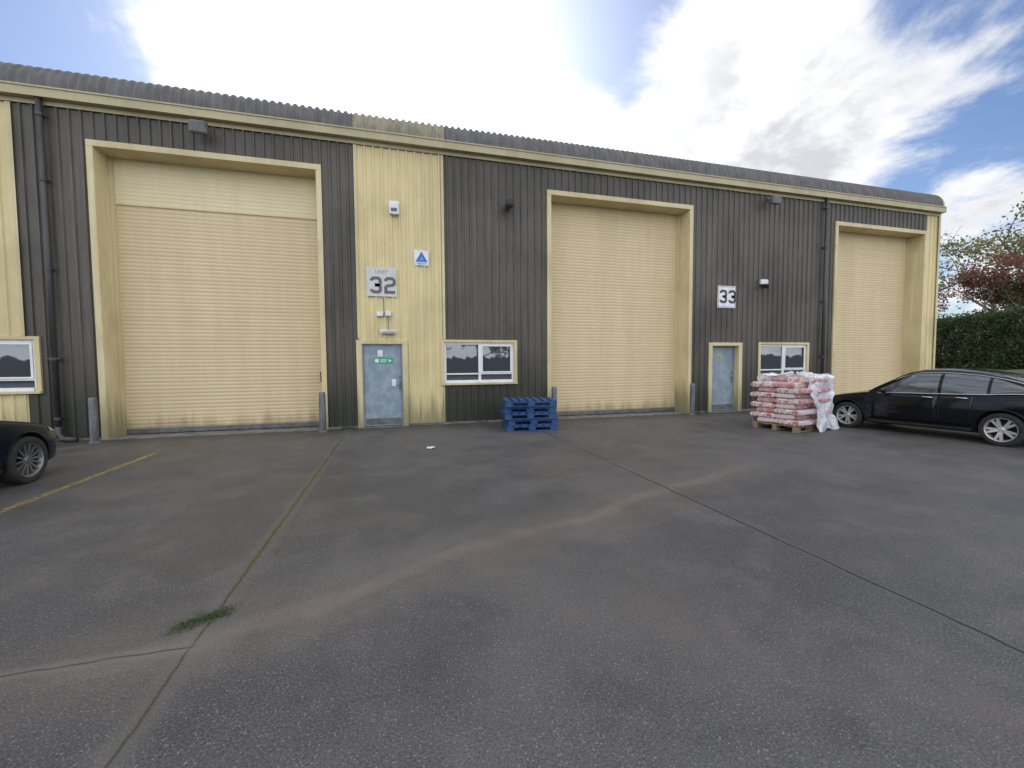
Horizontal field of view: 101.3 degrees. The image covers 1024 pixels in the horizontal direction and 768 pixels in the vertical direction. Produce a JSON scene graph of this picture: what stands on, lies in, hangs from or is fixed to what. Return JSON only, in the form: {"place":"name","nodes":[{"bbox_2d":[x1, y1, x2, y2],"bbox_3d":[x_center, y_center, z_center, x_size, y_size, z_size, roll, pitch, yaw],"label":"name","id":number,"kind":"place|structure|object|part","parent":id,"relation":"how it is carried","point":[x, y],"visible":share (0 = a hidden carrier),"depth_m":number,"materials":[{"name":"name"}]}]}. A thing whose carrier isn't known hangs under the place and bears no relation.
{"place":"outdoors","nodes":[
{"label":"outdoors","id":0,"kind":"place"},
{"bbox_2d":[0,61,946,441],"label":"industrial building","id":1,"kind":"structure","parent":0,"point":[164,271],"depth_m":10.60,"materials":[{"name":"beige paint"}]},
{"bbox_2d":[0,336,43,393],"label":"window","id":2,"kind":"structure","parent":1,"relation":"in","point":[21,371],"depth_m":8.71,"materials":[{"name":"beige paint"}]},
{"bbox_2d":[188,119,208,134],"bbox_3d":[-6.792,-5.556,9.150,0.340,0.292,0.380,-1,3,-15],"label":"floodlight","id":3,"kind":"object","parent":1,"relation":"attached to","point":[199,127],"visible":1,"depth_m":9.00,"materials":[{"name":"grey metal"}]},
{"bbox_2d":[85,139,330,439],"bbox_3d":[-6.815,-2.021,9.912,4.640,6.340,0.900,-1,3,-15],"label":"roller door","id":4,"kind":"structure","parent":1,"relation":"in","point":[208,267],"depth_m":9.91,"materials":[{"name":"beige paint"}]},
{"bbox_2d":[378,350,382,355],"bbox_3d":[-3.329,-0.778,10.608,0.120,0.160,0.003,-1,3,-15],"label":"notice","id":5,"kind":"object","parent":1,"relation":"attached to","point":[380,352],"visible":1,"depth_m":10.61,"materials":[{"name":"white paper"}]},
{"bbox_2d":[366,267,396,296],"bbox_3d":[-3.251,-2.542,10.462,0.720,0.720,0.016,-1,3,-15],"label":"unit number sign","id":6,"kind":"object","parent":1,"relation":"attached to","point":[380,281],"visible":1,"depth_m":10.46,"materials":[{"name":"white plastic"}]},
{"bbox_2d":[364,346,401,425],"bbox_3d":[-3.269,0.048,10.659,0.890,2.025,0.099,-1,3,-15],"label":"door","id":7,"kind":"structure","parent":1,"relation":"in","point":[383,401],"depth_m":10.67,"materials":[{"name":"blue paint"}]},
{"bbox_2d":[374,358,393,363],"bbox_3d":[-3.250,-0.589,10.637,0.480,0.140,0.007,-1,3,-15],"label":"safety sign","id":8,"kind":"object","parent":1,"relation":"attached to","point":[382,360],"visible":1,"depth_m":10.63,"materials":[{"name":"green plastic"}]},
{"bbox_2d":[377,298,390,329],"bbox_3d":[-3.197,-1.742,10.488,0.340,0.820,0.070,-1,3,-15],"label":"junction box","id":9,"kind":"object","parent":1,"relation":"attached to","point":[388,313],"visible":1,"depth_m":10.48,"materials":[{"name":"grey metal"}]},
{"bbox_2d":[380,330,395,334],"bbox_3d":[-3.095,-1.299,10.521,0.380,0.110,0.100,-1,3,-15],"label":"bulkhead lamp","id":10,"kind":"object","parent":1,"relation":"attached to","point":[392,332],"visible":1,"depth_m":10.49,"materials":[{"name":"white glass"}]},
{"bbox_2d":[389,201,398,215],"bbox_3d":[-2.929,-4.360,10.423,0.240,0.340,0.094,-1,3,-15],"label":"alarm box","id":11,"kind":"object","parent":1,"relation":"attached to","point":[393,208],"visible":1,"depth_m":10.38,"materials":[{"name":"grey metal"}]},
{"bbox_2d":[414,250,428,265],"bbox_3d":[-2.304,-3.210,10.693,0.360,0.380,0.013,-1,3,-15],"label":"warning sign","id":12,"kind":"object","parent":1,"relation":"attached to","point":[421,257],"visible":1,"depth_m":10.69,"materials":[{"name":"white plastic"}]},
{"bbox_2d":[441,340,517,384],"bbox_3d":[-0.863,-0.582,11.256,2.070,1.190,0.170,-1,3,-15],"label":"window","id":13,"kind":"structure","parent":1,"relation":"in","point":[463,362],"depth_m":11.26,"materials":[{"name":"beige paint"}]},
{"bbox_2d":[505,199,514,210],"bbox_3d":[-0.049,-4.730,11.054,0.244,0.292,0.374,-1,3,-4],"label":"floodlight","id":14,"kind":"object","parent":1,"relation":"attached to","point":[510,203],"visible":1,"depth_m":10.93,"materials":[{"name":"black plastic"}]},
{"bbox_2d":[547,189,693,419],"bbox_3d":[3.153,-2.226,12.655,4.820,6.340,0.900,-1,3,-15],"label":"roller door","id":15,"kind":"structure","parent":1,"relation":"in","point":[620,270],"depth_m":12.79,"materials":[{"name":"beige paint"}]},
{"bbox_2d":[712,347,732,409],"bbox_3d":[6.734,-0.164,13.536,0.930,2.025,0.099,-1,3,-15],"label":"door","id":16,"kind":"structure","parent":1,"relation":"in","point":[722,369],"depth_m":13.56,"materials":[{"name":"blue paint"}]},
{"bbox_2d":[717,286,735,307],"bbox_3d":[6.756,-2.739,13.216,0.682,0.680,0.016,-1,3,-15],"label":"unit number sign","id":17,"kind":"object","parent":1,"relation":"attached to","point":[726,297],"visible":1,"depth_m":13.21,"materials":[{"name":"white plastic"}]},
{"bbox_2d":[760,279,769,287],"bbox_3d":[8.127,-3.217,13.466,0.270,0.280,0.218,-1,3,-15],"label":"security camera","id":18,"kind":"object","parent":1,"relation":"attached to","point":[764,283],"visible":1,"depth_m":13.45,"materials":[{"name":"white plastic"}]},
{"bbox_2d":[767,195,781,204],"bbox_3d":[8.265,-5.807,13.296,0.340,0.292,0.380,-1,3,-15],"label":"floodlight","id":19,"kind":"object","parent":1,"relation":"attached to","point":[774,199],"visible":1,"depth_m":13.15,"materials":[{"name":"grey metal"}]},
{"bbox_2d":[758,342,809,376],"bbox_3d":[9.023,-0.785,13.976,2.120,1.190,0.170,-1,3,-15],"label":"window","id":20,"kind":"structure","parent":1,"relation":"in","point":[775,358],"depth_m":13.98,"materials":[{"name":"beige paint"}]},
{"bbox_2d":[830,221,927,394],"bbox_3d":[13.053,-2.429,15.379,4.520,6.340,0.900,-1,3,-15],"label":"roller door","id":21,"kind":"structure","parent":1,"relation":"in","point":[879,272],"depth_m":15.58,"materials":[{"name":"beige paint"}]},
{"bbox_2d":[0,410,1023,767],"bbox_3d":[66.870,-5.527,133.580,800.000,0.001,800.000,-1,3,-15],"label":"ground","id":22,"kind":"structure","parent":0,"point":[720,588],"depth_m":2.85,"materials":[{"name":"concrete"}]},
{"bbox_2d":[0,420,56,484],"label":"parked car","id":23,"kind":"object","parent":22,"relation":"on","point":[27,451],"visible":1,"depth_m":5.70,"materials":[{"name":"black paint"}]},
{"bbox_2d":[2,453,154,511],"bbox_3d":[-5.478,1.431,4.087,0.100,0.001,7.451,-1,3,-16],"label":"road marking","id":24,"kind":"object","parent":22,"relation":"on","point":[74,484],"visible":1,"depth_m":5.76,"materials":[{"name":"yellow paint"}]},
{"bbox_2d":[88,397,100,443],"bbox_3d":[-8.693,0.750,8.727,0.190,0.950,0.190,-1,3,-15],"label":"bollard","id":25,"kind":"object","parent":22,"relation":"on","point":[93,419],"visible":1,"depth_m":8.68,"materials":[{"name":"metal"}]},
{"bbox_2d":[319,392,326,431],"bbox_3d":[-4.487,0.660,9.947,0.190,0.950,0.190,-1,3,-15],"label":"bollard","id":26,"kind":"object","parent":22,"relation":"on","point":[322,410],"visible":1,"depth_m":9.89,"materials":[{"name":"metal"}]},
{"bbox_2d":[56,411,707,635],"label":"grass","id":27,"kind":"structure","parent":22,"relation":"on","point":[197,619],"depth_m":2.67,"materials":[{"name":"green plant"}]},
{"bbox_2d":[502,420,556,431],"bbox_3d":[0.409,1.011,10.323,1.200,0.144,1.000,-1,3,-8],"label":"pallet","id":28,"kind":"object","parent":22,"relation":"on","point":[529,427],"visible":0.69,"depth_m":9.87,"materials":[{"name":"blue paint"}]},
{"bbox_2d":[503,415,558,425],"bbox_3d":[0.439,0.866,10.324,1.200,0.144,1.000,-1,3,-9],"label":"pallet","id":29,"kind":"object","parent":28,"relation":"on","point":[532,422],"visible":0.59,"depth_m":9.89,"materials":[{"name":"blue paint"}]},
{"bbox_2d":[500,408,555,419],"bbox_3d":[0.357,0.724,10.266,1.200,0.144,1.000,-1,3,-9],"label":"pallet","id":30,"kind":"object","parent":29,"relation":"on","point":[508,416],"visible":0.71,"depth_m":9.82,"materials":[{"name":"blue paint"}]},
{"bbox_2d":[504,403,555,412],"bbox_3d":[0.405,0.576,10.317,1.200,0.144,1.000,-1,3,-2],"label":"pallet","id":31,"kind":"object","parent":30,"relation":"on","point":[528,409],"visible":0.66,"depth_m":9.84,"materials":[{"name":"blue paint"}]},
{"bbox_2d":[502,397,556,406],"bbox_3d":[0.404,0.435,10.242,1.200,0.144,1.000,-1,3,-6],"label":"pallet","id":32,"kind":"object","parent":31,"relation":"on","point":[542,401],"visible":1,"depth_m":9.82,"materials":[{"name":"blue paint"}]},
{"bbox_2d":[552,387,556,416],"bbox_3d":[1.157,0.543,11.520,0.190,0.950,0.190,-1,3,-15],"label":"bollard","id":33,"kind":"object","parent":22,"relation":"on","point":[554,392],"visible":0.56,"depth_m":11.45,"materials":[{"name":"metal"}]},
{"bbox_2d":[689,383,695,414],"bbox_3d":[5.456,0.455,12.703,0.190,0.950,0.190,-1,3,-15],"label":"bollard","id":34,"kind":"object","parent":22,"relation":"on","point":[692,398],"visible":1,"depth_m":12.65,"materials":[{"name":"metal"}]},
{"bbox_2d":[753,421,814,432],"bbox_3d":[6.639,0.982,10.064,1.200,0.144,1.000,-2,3,-27],"label":"pallet","id":35,"kind":"object","parent":22,"relation":"on","point":[776,426],"visible":0.5,"depth_m":9.76,"materials":[{"name":"brown wood"}]},
{"bbox_2d":[757,417,777,422],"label":"bag","id":36,"kind":"object","parent":35,"relation":"on","point":[765,419],"visible":0.51,"depth_m":9.95,"materials":[{"name":"white plastic"}]},
{"bbox_2d":[750,411,775,417],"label":"bag","id":37,"kind":"object","parent":36,"relation":"on","point":[762,414],"visible":0.64,"depth_m":10.02,"materials":[{"name":"red plastic"}]},
{"bbox_2d":[756,407,775,412],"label":"bag","id":38,"kind":"object","parent":37,"relation":"on","point":[765,409],"visible":0.41,"depth_m":9.96,"materials":[{"name":"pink plastic"}]},
{"bbox_2d":[750,401,776,407],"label":"bag","id":39,"kind":"object","parent":38,"relation":"on","point":[762,404],"visible":0.65,"depth_m":9.99,"materials":[{"name":"white plastic"}]},
{"bbox_2d":[757,397,776,402],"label":"bag","id":40,"kind":"object","parent":39,"relation":"on","point":[765,399],"visible":0.41,"depth_m":9.93,"materials":[{"name":"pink plastic"}]},
{"bbox_2d":[750,391,775,397],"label":"bag","id":41,"kind":"object","parent":40,"relation":"on","point":[762,394],"visible":0.76,"depth_m":9.98,"materials":[{"name":"red plastic"}]},
{"bbox_2d":[759,387,777,392],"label":"bag","id":42,"kind":"object","parent":41,"relation":"on","point":[766,389],"visible":0.45,"depth_m":9.90,"materials":[{"name":"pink plastic"}]},
{"bbox_2d":[750,381,778,386],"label":"bag","id":43,"kind":"object","parent":42,"relation":"on","point":[762,384],"visible":0.85,"depth_m":10.00,"materials":[{"name":"white plastic"}]},
{"bbox_2d":[774,419,811,426],"bbox_3d":[6.422,0.872,9.611,0.418,0.138,0.600,-1,3,-28],"label":"bag","id":44,"kind":"object","parent":35,"relation":"on","point":[799,422],"visible":0.88,"depth_m":9.44,"materials":[{"name":"red plastic"}]},
{"bbox_2d":[803,418,815,424],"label":"bag","id":45,"kind":"object","parent":35,"relation":"on","point":[813,420],"visible":0.2,"depth_m":9.54,"materials":[{"name":"white plastic"}]},
{"bbox_2d":[775,413,807,419],"bbox_3d":[6.473,0.746,9.726,0.600,0.138,0.418,-2,3,-26],"label":"bag","id":46,"kind":"object","parent":45,"relation":"on","point":[785,416],"visible":0.59,"depth_m":9.58,"materials":[{"name":"white plastic"}]},
{"bbox_2d":[774,408,810,415],"bbox_3d":[6.413,0.631,9.613,0.417,0.138,0.600,-2,4,-27],"label":"bag","id":47,"kind":"object","parent":46,"relation":"on","point":[798,412],"visible":0.82,"depth_m":9.45,"materials":[{"name":"red plastic"}]},
{"bbox_2d":[775,403,808,408],"bbox_3d":[6.477,0.502,9.716,0.600,0.140,0.419,-2,3,-26],"label":"bag","id":48,"kind":"object","parent":47,"relation":"on","point":[787,406],"visible":0.59,"depth_m":9.55,"materials":[{"name":"white plastic"}]},
{"bbox_2d":[774,398,811,404],"bbox_3d":[6.412,0.391,9.596,0.421,0.142,0.600,-2,3,-28],"label":"bag","id":49,"kind":"object","parent":48,"relation":"on","point":[800,401],"visible":0.86,"depth_m":9.42,"materials":[{"name":"white plastic"}]},
{"bbox_2d":[806,408,820,414],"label":"bag","id":50,"kind":"object","parent":46,"relation":"on","point":[813,410],"visible":0.34,"depth_m":9.52,"materials":[{"name":"white plastic"}]},
{"bbox_2d":[833,368,1023,445],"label":"parked car","id":51,"kind":"object","parent":22,"relation":"on","point":[987,405],"visible":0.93,"depth_m":8.45,"materials":[{"name":"black paint"}]},
{"bbox_3d":[8.451,0.496,9.090,0.081,0.579,1.116,-2,3,-23],"label":"door","id":52,"kind":"part","parent":51,"relation":"part of","materials":[{"name":"black paint"}]},
{"bbox_3d":[8.580,-0.013,9.070,0.157,0.433,0.986,-2,3,-23],"label":"side window","id":53,"kind":"part","parent":51,"relation":"part of","materials":[{"name":"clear glass"}]},
{"bbox_3d":[8.774,0.517,8.327,0.080,0.595,0.502,-2,3,-23],"label":"door","id":54,"kind":"part","parent":51,"relation":"part of","materials":[{"name":"black paint"}]},
{"bbox_3d":[8.920,0.004,8.264,0.159,0.391,0.651,-2,3,-23],"label":"side window","id":55,"kind":"part","parent":51,"relation":"part of","materials":[{"name":"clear glass"}]},
{"bbox_3d":[9.143,0.049,7.709,0.129,0.283,0.456,-2,3,-23],"label":"side window","id":56,"kind":"part","parent":51,"relation":"part of","materials":[{"name":"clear glass"}]},
{"bbox_3d":[9.880,-0.041,7.792,1.340,0.256,0.688,-2,3,-23],"label":"rear window","id":57,"kind":"part","parent":51,"relation":"part of","materials":[{"name":"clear glass"}]},
{"bbox_2d":[938,225,973,293],"bbox_3d":[35.215,-6.551,39.497,8.171,11.974,18.014,2,3,34],"label":"tree","id":58,"kind":"object","parent":22,"relation":"on","point":[948,286],"visible":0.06,"depth_m":32.41,"materials":[{"name":"green plant"}]},
{"bbox_2d":[937,245,1023,314],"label":"tree","id":59,"kind":"object","parent":22,"relation":"on","point":[979,279],"visible":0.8,"depth_m":32.74,"materials":[{"name":"red plant"}]},
{"bbox_2d":[938,192,1023,294],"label":"tree","id":60,"kind":"object","parent":22,"relation":"on","point":[1019,241],"visible":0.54,"depth_m":33.45,"materials":[{"name":"green plant"}]},
{"bbox_2d":[972,270,1023,309],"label":"tree","id":61,"kind":"object","parent":22,"relation":"on","point":[1021,285],"visible":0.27,"depth_m":32.43,"materials":[{"name":"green plant"}]},
{"bbox_2d":[0,0,1023,317],"label":"sky","id":62,"kind":"structure","parent":0,"point":[920,96],"materials":[{"name":"white"}]},
{"bbox_2d":[935,368,1023,373],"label":"earth bank","id":63,"kind":"structure","parent":0,"point":[1020,371],"depth_m":21.78,"materials":[{"name":"green plant"}]},
{"bbox_2d":[935,303,1023,369],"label":"hedge","id":64,"kind":"object","parent":63,"relation":"on","point":[992,339],"visible":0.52,"depth_m":23.84,"materials":[{"name":"green plant"}]},
{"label":"bag","id":65,"kind":"object","parent":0,"visible":0},
{"bbox_2d":[810,407,831,412],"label":"bag","id":66,"kind":"object","parent":65,"relation":"on","point":[829,410],"visible":0.33,"depth_m":9.71,"materials":[{"name":"white plastic"}]},
{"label":"bag","id":67,"kind":"object","parent":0,"visible":0},
{"bbox_2d":[775,393,807,398],"bbox_3d":[6.463,0.266,9.703,0.600,0.138,0.417,-2,4,-28],"label":"bag","id":68,"kind":"object","parent":67,"relation":"on","point":[787,395],"visible":0.71,"depth_m":9.54,"materials":[{"name":"white plastic"}]},
{"bbox_2d":[774,388,812,393],"bbox_3d":[6.413,0.151,9.578,0.421,0.142,0.600,-1,3,-26],"label":"bag","id":69,"kind":"object","parent":68,"relation":"on","point":[795,390],"visible":0.87,"depth_m":9.38,"materials":[{"name":"white plastic"}]},
{"bbox_2d":[775,382,807,387],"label":"bag","id":70,"kind":"object","parent":69,"relation":"on","point":[790,385],"visible":0.94,"depth_m":9.54,"materials":[{"name":"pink plastic"}]},
{"bbox_2d":[785,376,808,382],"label":"bag","id":71,"kind":"object","parent":70,"relation":"on","point":[802,379],"visible":0.7,"depth_m":9.70,"materials":[{"name":"white plastic"}]},
{"bbox_2d":[756,370,834,429],"bbox_3d":[6.860,0.365,10.152,1.202,1.429,1.397,-2,3,-27],"label":"plastic wrap","id":72,"kind":"object","parent":71,"relation":"on","point":[818,395],"visible":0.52,"depth_m":9.65,"materials":[{"name":"white"}]},
{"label":"bag","id":73,"kind":"object","parent":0,"visible":0},
{"bbox_2d":[822,387,830,391],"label":"bag","id":74,"kind":"object","parent":73,"relation":"on","point":[827,389],"visible":0.12,"depth_m":9.71,"materials":[{"name":"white plastic"}]},
{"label":"bag","id":75,"kind":"object","parent":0,"visible":0},
{"bbox_2d":[798,376,832,381],"bbox_3d":[7.131,-0.113,9.932,0.422,0.140,0.600,-2,4,-27],"label":"bag","id":76,"kind":"object","parent":75,"relation":"on","point":[827,379],"visible":0.26,"depth_m":9.68,"materials":[{"name":"white plastic"}]},
{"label":"bag","id":77,"kind":"object","parent":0,"visible":0},
{"bbox_2d":[773,376,797,381],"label":"bag","id":78,"kind":"object","parent":77,"relation":"on","point":[779,378],"visible":0.44,"depth_m":10.21,"materials":[{"name":"pink plastic"}]}
]}

